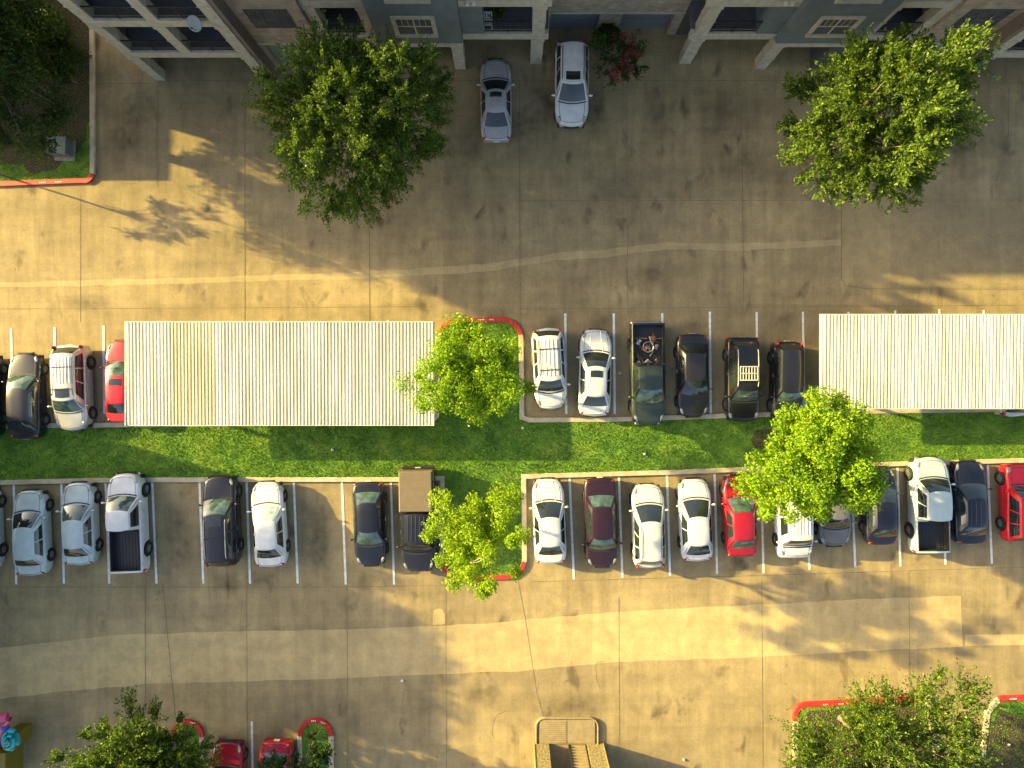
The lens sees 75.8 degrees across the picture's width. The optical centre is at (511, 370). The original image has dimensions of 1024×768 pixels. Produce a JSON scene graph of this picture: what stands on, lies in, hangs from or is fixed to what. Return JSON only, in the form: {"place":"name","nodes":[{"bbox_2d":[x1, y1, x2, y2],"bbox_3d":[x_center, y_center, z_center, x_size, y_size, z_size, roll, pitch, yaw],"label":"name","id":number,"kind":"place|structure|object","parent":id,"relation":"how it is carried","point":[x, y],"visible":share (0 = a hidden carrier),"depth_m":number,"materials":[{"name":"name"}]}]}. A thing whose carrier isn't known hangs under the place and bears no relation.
{"place":"outdoors","nodes":[
{"label":"outdoors","id":0,"kind":"place"},
{"bbox_2d":[0,122,89,180],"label":"planter lawn","id":1,"kind":"structure","parent":0,"point":[67,165],"depth_m":37.90,"materials":[{"name":"plant"}]},
{"bbox_2d":[24,133,62,174],"bbox_3d":[-27.091,-12.613,37.894,2.355,0.001,2.376,-13,90,0],"label":"mulch bed","id":2,"kind":"object","parent":1,"relation":"on","point":[32,165],"visible":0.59,"depth_m":37.89,"materials":[{"name":"brown soil"}]},
{"bbox_2d":[0,0,89,163],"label":"mulch bed","id":3,"kind":"object","parent":1,"relation":"on","point":[83,97],"visible":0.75,"depth_m":37.89,"materials":[{"name":"brown soil"}]},
{"bbox_2d":[22,29,72,75],"bbox_3d":[-26.061,-17.424,36.217,2.822,3.566,2.830,44,90,0],"label":"tall shrub","id":4,"kind":"object","parent":3,"relation":"on","point":[52,47],"visible":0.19,"depth_m":35.63,"materials":[{"name":"green plant"}]},
{"bbox_2d":[28,4,73,52],"bbox_3d":[-25.114,-18.322,36.103,2.261,3.795,3.052,0,90,0],"label":"tall shrub","id":5,"kind":"object","parent":3,"relation":"on","point":[65,39],"visible":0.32,"depth_m":35.79,"materials":[{"name":"green plant"}]},
{"bbox_2d":[26,34,83,93],"bbox_3d":[-25.000,-17.044,36.117,2.700,3.766,2.842,-31,90,0],"label":"tall shrub","id":6,"kind":"object","parent":3,"relation":"on","point":[57,64],"visible":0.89,"depth_m":35.65,"materials":[{"name":"green plant"}]},
{"bbox_2d":[65,40,91,67],"bbox_3d":[-24.944,-17.846,37.225,2.225,1.549,1.958,0,90,0],"label":"clipped shrub","id":7,"kind":"object","parent":3,"relation":"on","point":[80,56],"visible":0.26,"depth_m":37.20,"materials":[{"name":"green plant"}]},
{"bbox_2d":[46,136,75,160],"bbox_3d":[-25.705,-12.646,37.485,1.160,0.830,1.160,2,90,0],"label":"utility box","id":8,"kind":"object","parent":1,"relation":"on","point":[65,150],"visible":0.88,"depth_m":37.36,"materials":[{"name":"paint"}]},
{"bbox_2d":[58,125,86,153],"bbox_3d":[-25.326,-13.754,37.894,1.732,0.001,2.962,0,90,0],"label":"mulch bed","id":9,"kind":"object","parent":1,"relation":"on","point":[78,140],"visible":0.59,"depth_m":37.89,"materials":[{"name":"brown soil"}]},
{"bbox_2d":[175,725,198,763],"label":"island lawn","id":10,"kind":"structure","parent":0,"point":[193,737],"depth_m":37.90,"materials":[{"name":"plant"}]},
{"bbox_2d":[302,723,328,767],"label":"island lawn","id":11,"kind":"structure","parent":0,"point":[324,738],"depth_m":37.90,"materials":[{"name":"plant"}]},
{"bbox_2d":[0,28,1023,767],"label":"ground","id":12,"kind":"structure","parent":0,"point":[194,168],"depth_m":38.00,"materials":[{"name":"concrete"}]},
{"bbox_2d":[0,487,8,565],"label":"parked car","id":13,"kind":"object","parent":12,"relation":"on","point":[4,548],"visible":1,"depth_m":37.62,"materials":[{"name":"paint"}]},
{"bbox_2d":[0,355,8,434],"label":"parked car","id":14,"kind":"object","parent":12,"relation":"on","point":[4,368],"visible":0.92,"depth_m":37.55,"materials":[{"name":"black paint"}]},
{"bbox_2d":[0,712,31,767],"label":"play structure","id":15,"kind":"object","parent":12,"relation":"on","point":[15,739],"visible":1,"depth_m":36.73,"materials":[{"name":"multicoloured plastic"}]},
{"bbox_2d":[1,352,50,438],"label":"parked car","id":16,"kind":"object","parent":12,"relation":"on","point":[27,417],"visible":1,"depth_m":37.03,"materials":[{"name":"paint"}]},
{"bbox_2d":[6,489,55,575],"bbox_3d":[-27.275,9.174,37.271,2.250,1.450,4.876,-2,90,0],"label":"parked car","id":17,"kind":"object","parent":12,"relation":"on","point":[33,552],"visible":1,"depth_m":37.04,"materials":[{"name":"paint"}]},
{"bbox_2d":[0,0,78,168],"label":"oak tree","id":18,"kind":"object","parent":12,"relation":"on","point":[16,57],"visible":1,"depth_m":32.75,"materials":[{"name":"green plant"}]},
{"bbox_2d":[47,344,97,430],"bbox_3d":[-24.924,0.971,37.158,2.330,1.676,4.926,-2,90,0],"label":"parked suv","id":19,"kind":"object","parent":12,"relation":"on","point":[71,366],"visible":1,"depth_m":36.78,"materials":[{"name":"silver metal"}]},
{"bbox_2d":[55,481,103,564],"bbox_3d":[-24.531,8.660,37.271,2.250,1.450,4.726,-2,90,0],"label":"parked car","id":20,"kind":"object","parent":12,"relation":"on","point":[82,543],"visible":1,"depth_m":37.04,"materials":[{"name":"paint"}]},
{"bbox_2d":[99,339,124,422],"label":"parked car","id":21,"kind":"object","parent":12,"relation":"on","point":[114,368],"visible":0.58,"depth_m":36.80,"materials":[{"name":"red paint"}]},
{"bbox_2d":[101,472,152,573],"bbox_3d":[-21.760,8.620,37.086,2.350,1.820,5.644,-2,90,0],"label":"pickup truck","id":22,"kind":"object","parent":12,"relation":"on","point":[127,528],"visible":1,"depth_m":36.96,"materials":[{"name":"white paint"}]},
{"bbox_2d":[41,685,222,767],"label":"oak tree","id":23,"kind":"object","parent":12,"relation":"on","point":[154,747],"visible":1,"depth_m":33.17,"materials":[{"name":"green plant"}]},
{"bbox_2d":[197,474,243,566],"bbox_3d":[-16.444,8.488,37.108,2.310,1.776,5.176,-2,90,0],"label":"parked suv","id":24,"kind":"object","parent":12,"relation":"on","point":[223,543],"visible":1,"depth_m":36.69,"materials":[{"name":"paint"}]},
{"bbox_2d":[211,739,248,767],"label":"parked car","id":25,"kind":"object","parent":12,"relation":"on","point":[234,753],"visible":0.77,"depth_m":37.19,"materials":[{"name":"paint"}]},
{"bbox_2d":[246,480,290,566],"bbox_3d":[-13.772,8.684,37.271,2.250,1.450,4.876,-4,90,0],"label":"parked car","id":26,"kind":"object","parent":12,"relation":"on","point":[272,543],"visible":1,"depth_m":37.00,"materials":[{"name":"white paint"}]},
{"bbox_2d":[259,738,296,767],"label":"parked car","id":27,"kind":"object","parent":12,"relation":"on","point":[282,746],"visible":0.62,"depth_m":37.07,"materials":[{"name":"paint"}]},
{"bbox_2d":[125,321,434,425],"bbox_3d":[-12.537,0.163,36.688,16.675,2.625,5.625,0,90,0],"label":"carport","id":28,"kind":"object","parent":12,"relation":"on","point":[259,373],"visible":0.97,"depth_m":35.46,"materials":[{"name":"white metal"}]},
{"bbox_2d":[256,730,335,767],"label":"tree","id":29,"kind":"object","parent":12,"relation":"on","point":[320,758],"visible":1,"depth_m":35.01,"materials":[{"name":"green plant"}]},
{"bbox_2d":[241,9,457,231],"bbox_3d":[-7.802,-11.907,32.704,10.402,10.592,10.227,0,90,0],"label":"oak tree","id":30,"kind":"object","parent":12,"relation":"on","point":[317,125],"visible":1,"depth_m":30.45,"materials":[{"name":"green plant"}]},
{"bbox_2d":[122,183,603,737],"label":"pavement cracks","id":31,"kind":"object","parent":12,"relation":"on","point":[412,693],"visible":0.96,"depth_m":37.99,"materials":[{"name":"concrete"}]},
{"bbox_2d":[349,481,388,566],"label":"parked car","id":32,"kind":"object","parent":12,"relation":"on","point":[370,539],"visible":1,"depth_m":36.96,"materials":[{"name":"blue paint"}]},
{"bbox_2d":[396,465,438,571],"bbox_3d":[-5.294,8.387,37.066,2.410,1.860,5.944,-1,90,0],"label":"pickup truck","id":33,"kind":"object","parent":12,"relation":"on","point":[417,483],"visible":0.89,"depth_m":36.20,"materials":[{"name":"paint"}]},
{"bbox_2d":[0,239,840,286],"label":"repair strip","id":34,"kind":"object","parent":12,"relation":"on","point":[606,253],"visible":1,"depth_m":38.00,"materials":[{"name":"concrete"}]},
{"bbox_2d":[433,609,444,624],"bbox_3d":[-4.225,14.225,37.996,0.700,0.001,0.950,0,90,0],"label":"slab patch","id":35,"kind":"object","parent":12,"relation":"on","point":[438,616],"visible":1,"depth_m":38.00,"materials":[{"name":"concrete"}]},
{"bbox_2d":[0,596,962,698],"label":"driveway strip","id":36,"kind":"object","parent":12,"relation":"on","point":[753,630],"visible":1,"depth_m":38.00,"materials":[{"name":"concrete"}]},
{"bbox_2d":[477,58,514,142],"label":"parked car","id":37,"kind":"object","parent":12,"relation":"on","point":[495,84],"visible":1,"depth_m":37.02,"materials":[{"name":"silver paint"}]},
{"bbox_2d":[10,309,992,767],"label":"bay markings","id":38,"kind":"object","parent":12,"relation":"on","point":[570,489],"visible":0.69,"depth_m":37.99,"materials":[{"name":"paint"}]},
{"bbox_2d":[0,28,1023,767],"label":"kerb","id":39,"kind":"structure","parent":12,"relation":"on","point":[438,478],"depth_m":37.86,"materials":[{"name":"concrete"}]},
{"bbox_2d":[0,173,1023,736],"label":"red painted kerb","id":40,"kind":"structure","parent":12,"relation":"on","point":[446,571],"depth_m":37.86,"materials":[{"name":"paint"}]},
{"bbox_2d":[45,80,1023,767],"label":"pavement joints","id":41,"kind":"object","parent":12,"relation":"on","point":[627,200],"visible":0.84,"depth_m":37.99,"materials":[{"name":"concrete"}]},
{"bbox_2d":[529,477,568,563],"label":"parked car","id":42,"kind":"object","parent":12,"relation":"on","point":[549,526],"visible":1,"depth_m":36.95,"materials":[{"name":"white paint"}]},
{"bbox_2d":[531,328,569,409],"bbox_3d":[2.107,-0.107,37.168,2.250,1.656,4.626,-3,90,0],"label":"parked suv","id":43,"kind":"object","parent":12,"relation":"on","point":[548,356],"visible":0.95,"depth_m":36.60,"materials":[{"name":"white paint"}]},
{"bbox_2d":[534,716,609,767],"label":"stone enclosure","id":44,"kind":"object","parent":12,"relation":"on","point":[566,729],"visible":1,"depth_m":37.87,"materials":[{"name":"stone"}]},
{"bbox_2d":[552,39,592,128],"bbox_3d":[3.382,-16.232,37.133,2.330,1.725,4.876,0,90,0],"label":"parked suv","id":45,"kind":"object","parent":12,"relation":"on","point":[571,65],"visible":0.98,"depth_m":36.65,"materials":[{"name":"white paint"}]},
{"bbox_2d":[576,328,615,415],"bbox_3d":[4.705,0.107,37.268,2.250,1.457,4.976,1,90,0],"label":"parked car","id":46,"kind":"object","parent":12,"relation":"on","point":[594,383],"visible":1,"depth_m":36.95,"materials":[{"name":"white paint"}]},
{"bbox_2d":[582,477,622,567],"bbox_3d":[5.048,8.617,37.271,2.310,1.450,5.176,-2,90,0],"label":"parked car","id":47,"kind":"object","parent":12,"relation":"on","point":[600,544],"visible":1,"depth_m":36.96,"materials":[{"name":"red paint"}]},
{"bbox_2d":[593,22,619,47],"bbox_3d":[5.337,-18.862,37.200,1.413,1.599,1.674,42,90,0],"label":"clipped shrub","id":48,"kind":"object","parent":12,"relation":"on","point":[609,29],"visible":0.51,"depth_m":36.75,"materials":[{"name":"green plant"}]},
{"bbox_2d":[584,29,650,90],"bbox_3d":[5.737,-17.173,36.132,3.427,3.735,3.464,-29,90,0],"label":"flowering shrub","id":49,"kind":"object","parent":12,"relation":"on","point":[621,47],"visible":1,"depth_m":35.59,"materials":[{"name":"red plant"}]},
{"bbox_2d":[627,322,670,424],"bbox_3d":[7.670,0.153,37.086,2.380,1.820,5.844,-1,90,0],"label":"pickup truck","id":50,"kind":"object","parent":12,"relation":"on","point":[647,402],"visible":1,"depth_m":36.90,"materials":[{"name":"green paint"}]},
{"bbox_2d":[629,483,668,567],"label":"parked car","id":51,"kind":"object","parent":12,"relation":"on","point":[647,543],"visible":1,"depth_m":36.78,"materials":[{"name":"paint"}]},
{"bbox_2d":[673,333,713,417],"bbox_3d":[10.244,0.285,37.271,2.250,1.450,4.776,-1,90,0],"label":"parked car","id":52,"kind":"object","parent":12,"relation":"on","point":[691,356],"visible":1,"depth_m":36.98,"materials":[{"name":"grey paint"}]},
{"bbox_2d":[675,477,715,561],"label":"parked car","id":53,"kind":"object","parent":12,"relation":"on","point":[694,537],"visible":1,"depth_m":36.94,"materials":[{"name":"white paint"}]},
{"bbox_2d":[719,474,757,556],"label":"parked car","id":54,"kind":"object","parent":12,"relation":"on","point":[739,533],"visible":0.77,"depth_m":36.90,"materials":[{"name":"paint"}]},
{"bbox_2d":[722,337,763,420],"bbox_3d":[13.037,0.481,37.066,2.230,1.860,4.776,0,90,0],"label":"parked suv","id":55,"kind":"object","parent":12,"relation":"on","point":[741,358],"visible":1,"depth_m":36.66,"materials":[{"name":"black paint"}]},
{"bbox_2d":[781,73,791,83],"bbox_3d":[15.850,-16.875,37.995,0.650,0.001,0.650,0,90,0],"label":"paving pad","id":56,"kind":"object","parent":12,"relation":"on","point":[782,77],"visible":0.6,"depth_m":37.99,"materials":[{"name":"concrete"}]},
{"bbox_2d":[766,341,807,418],"bbox_3d":[15.562,0.579,37.196,2.150,1.600,4.526,1,90,0],"label":"parked suv","id":57,"kind":"object","parent":12,"relation":"on","point":[785,359],"visible":0.81,"depth_m":36.61,"materials":[{"name":"paint"}]},
{"bbox_2d":[772,475,817,557],"bbox_3d":[15.929,8.127,37.060,2.350,1.872,4.926,-1,90,0],"label":"parked van","id":58,"kind":"object","parent":12,"relation":"on","point":[788,541],"visible":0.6,"depth_m":36.67,"materials":[{"name":"white paint"}]},
{"bbox_2d":[813,501,856,546],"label":"parked car","id":59,"kind":"object","parent":12,"relation":"on","point":[835,531],"visible":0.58,"depth_m":37.10,"materials":[{"name":"grey paint"}]},
{"bbox_2d":[858,465,902,544],"bbox_3d":[20.880,7.655,37.271,2.270,1.450,4.476,-2,90,0],"label":"parked car","id":60,"kind":"object","parent":12,"relation":"on","point":[880,527],"visible":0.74,"depth_m":36.84,"materials":[{"name":"blue paint"}]},
{"bbox_2d":[773,18,1004,215],"bbox_3d":[17.102,-11.646,31.756,9.700,12.488,8.785,0,90,0],"label":"oak tree","id":61,"kind":"object","parent":12,"relation":"on","point":[923,123],"visible":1,"depth_m":28.77,"materials":[{"name":"green plant"}]},
{"bbox_2d":[809,314,1023,408],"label":"carport","id":62,"kind":"object","parent":12,"relation":"on","point":[924,361],"visible":0.96,"depth_m":35.45,"materials":[{"name":"white metal"}]},
{"bbox_2d":[903,456,955,552],"bbox_3d":[23.625,7.591,37.086,2.410,1.820,5.444,-1,90,0],"label":"pickup truck","id":63,"kind":"object","parent":12,"relation":"on","point":[929,507],"visible":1,"depth_m":36.92,"materials":[{"name":"paint"}]},
{"bbox_2d":[842,202,1023,286],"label":"slab patch","id":64,"kind":"object","parent":12,"relation":"on","point":[978,244],"visible":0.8,"depth_m":38.00,"materials":[{"name":"concrete"}]},
{"bbox_2d":[948,459,992,544],"bbox_3d":[25.928,7.459,37.260,2.290,1.471,4.776,-1,90,0],"label":"parked car","id":65,"kind":"object","parent":12,"relation":"on","point":[969,523],"visible":0.93,"depth_m":37.01,"materials":[{"name":"blue paint"}]},
{"bbox_2d":[965,635,1023,645],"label":"driveway strip","id":66,"kind":"object","parent":12,"relation":"on","point":[979,640],"visible":1,"depth_m":38.00,"materials":[{"name":"concrete"}]},
{"bbox_2d":[992,409,1023,416],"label":"parked car","id":67,"kind":"object","parent":12,"relation":"on","point":[1011,412],"visible":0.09,"depth_m":37.01,"materials":[{"name":"silver metal"}]},
{"bbox_2d":[994,463,1023,540],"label":"parked suv","id":68,"kind":"object","parent":12,"relation":"on","point":[1009,479],"visible":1,"depth_m":37.01,"materials":[{"name":"red paint"}]},
{"bbox_2d":[0,1,1023,767],"bbox_3d":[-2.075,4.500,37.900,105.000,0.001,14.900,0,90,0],"label":"median lawn","id":69,"kind":"structure","parent":0,"point":[316,446],"depth_m":37.90,"materials":[{"name":"plant"}]},
{"bbox_2d":[751,429,777,450],"bbox_3d":[14.561,3.996,37.894,1.622,0.001,1.279,0,90,0],"label":"mulch bed","id":70,"kind":"object","parent":69,"relation":"on","point":[759,439],"visible":0.65,"depth_m":37.89,"materials":[{"name":"brown soil"}]},
{"bbox_2d":[729,385,893,526],"bbox_3d":[14.601,4.168,33.779,7.729,8.443,6.929,0,90,0],"label":"leafy tree","id":71,"kind":"object","parent":69,"relation":"on","point":[829,456],"visible":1,"depth_m":31.38,"materials":[{"name":"green plant"}]},
{"bbox_2d":[57,0,1023,80],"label":"apartment building","id":72,"kind":"structure","parent":0,"point":[145,35],"depth_m":33.66,"materials":[{"name":"beige paint"}]},
{"bbox_2d":[187,15,201,31],"bbox_3d":[-15.125,-16.527,31.390,0.654,0.760,0.640,41,90,0],"label":"satellite dish","id":73,"kind":"object","parent":72,"relation":"attached to","point":[194,23],"visible":1,"depth_m":31.33,"materials":[{"name":"metal"}]},
{"bbox_2d":[242,9,297,27],"bbox_3d":[-12.000,-17.488,32.700,2.130,1.720,0.045,0,90,0],"label":"window","id":74,"kind":"structure","parent":72,"relation":"in","point":[260,18],"depth_m":32.66,"materials":[{"name":"glass"}]},
{"bbox_2d":[267,45,322,64],"bbox_3d":[-11.975,-17.788,36.655,2.680,2.690,0.225,0,90,0],"label":"garage door","id":75,"kind":"structure","parent":72,"relation":"in","point":[273,49],"depth_m":36.44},
{"bbox_2d":[384,0,430,3],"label":"window","id":76,"kind":"structure","parent":72,"relation":"in","point":[385,1],"depth_m":30.79,"materials":[{"name":"beige paint"}]},
{"bbox_2d":[390,16,437,37],"bbox_3d":[-4.900,-17.300,33.130,2.170,1.900,0.120,0,90,0],"label":"window","id":77,"kind":"structure","parent":72,"relation":"in","point":[403,26],"depth_m":33.11,"materials":[{"name":"beige paint"}]},
{"bbox_2d":[483,11,491,29],"bbox_3d":[-1.245,-18.168,34.170,0.450,0.920,0.475,0,90,0],"label":"patio chair","id":78,"kind":"object","parent":72,"relation":"on","point":[486,18],"visible":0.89,"depth_m":34.18,"materials":[{"name":"white metal"}]},
{"bbox_2d":[487,7,514,22],"bbox_3d":[-0.587,-18.580,33.952,1.511,1.355,1.487,0,90,0],"label":"potted plant","id":79,"kind":"object","parent":72,"relation":"on","point":[499,13],"visible":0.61,"depth_m":33.89,"materials":[{"name":"green plant"}]},
{"bbox_2d":[549,14,598,28],"bbox_3d":[3.475,-19.855,36.845,2.680,2.310,0.270,0,90,0],"label":"garage door","id":80,"kind":"structure","parent":72,"relation":"in","point":[557,21],"depth_m":37.16,"materials":[{"name":"paint"}]},
{"bbox_2d":[619,14,671,28],"bbox_3d":[7.450,-19.855,36.845,2.830,2.310,0.270,0,90,0],"label":"garage door","id":81,"kind":"structure","parent":72,"relation":"in","point":[628,21],"depth_m":37.16,"materials":[{"name":"paint"}]},
{"bbox_2d":[805,16,865,37],"bbox_3d":[16.250,-17.300,33.130,2.170,1.900,0.120,0,90,0],"label":"window","id":82,"kind":"structure","parent":72,"relation":"in","point":[826,26],"depth_m":33.11,"materials":[{"name":"beige paint"}]},
{"bbox_2d":[835,0,882,3],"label":"window","id":83,"kind":"structure","parent":72,"relation":"in","point":[836,1],"depth_m":30.81,"materials":[{"name":"beige paint"}]},
{"bbox_2d":[910,45,949,64],"bbox_3d":[23.325,-17.788,36.655,2.680,2.690,0.225,0,90,0],"label":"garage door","id":84,"kind":"structure","parent":72,"relation":"in","point":[941,51],"depth_m":36.32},
{"bbox_2d":[949,9,1015,27],"bbox_3d":[23.350,-17.488,32.700,2.130,1.720,0.045,0,90,0],"label":"window","id":85,"kind":"structure","parent":72,"relation":"in","point":[977,16],"depth_m":32.49,"materials":[{"name":"glass"}]},
{"bbox_2d":[798,702,933,766],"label":"island lawn","id":86,"kind":"structure","parent":0,"point":[814,708],"depth_m":37.90,"materials":[{"name":"plant"}]},
{"bbox_2d":[799,704,930,767],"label":"mulch bed","id":87,"kind":"object","parent":86,"relation":"on","point":[837,713],"visible":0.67,"depth_m":37.89,"materials":[{"name":"brown soil"}]},
{"bbox_2d":[769,657,1005,767],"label":"wispy tree","id":88,"kind":"object","parent":87,"relation":"on","point":[870,748],"visible":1,"depth_m":32.95,"materials":[{"name":"green plant"}]},
{"bbox_2d":[986,701,1023,751],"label":"island lawn","id":89,"kind":"structure","parent":0,"point":[1012,703],"depth_m":37.90,"materials":[{"name":"plant"}]},
{"bbox_2d":[985,709,1023,767],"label":"mulch bed","id":90,"kind":"object","parent":89,"relation":"on","point":[1008,753],"depth_m":37.89,"materials":[{"name":"brown soil"}]},
{"label":"mulch bed","id":91,"kind":"structure","parent":0,"visible":0},
{"bbox_2d":[390,310,536,426],"bbox_3d":[-2.096,0.394,34.142,6.064,7.716,6.460,40,90,0],"label":"young tree","id":92,"kind":"object","parent":91,"relation":"on","point":[473,379],"visible":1,"depth_m":31.85,"materials":[{"name":"green plant"}]},
{"label":"mulch bed","id":93,"kind":"structure","parent":0,"visible":0},
{"bbox_2d":[419,481,534,601],"bbox_3d":[-1.657,8.265,33.299,5.445,9.401,6.242,0,90,0],"label":"young tree","id":94,"kind":"object","parent":93,"relation":"on","point":[484,536],"visible":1,"depth_m":30.64,"materials":[{"name":"green plant"}]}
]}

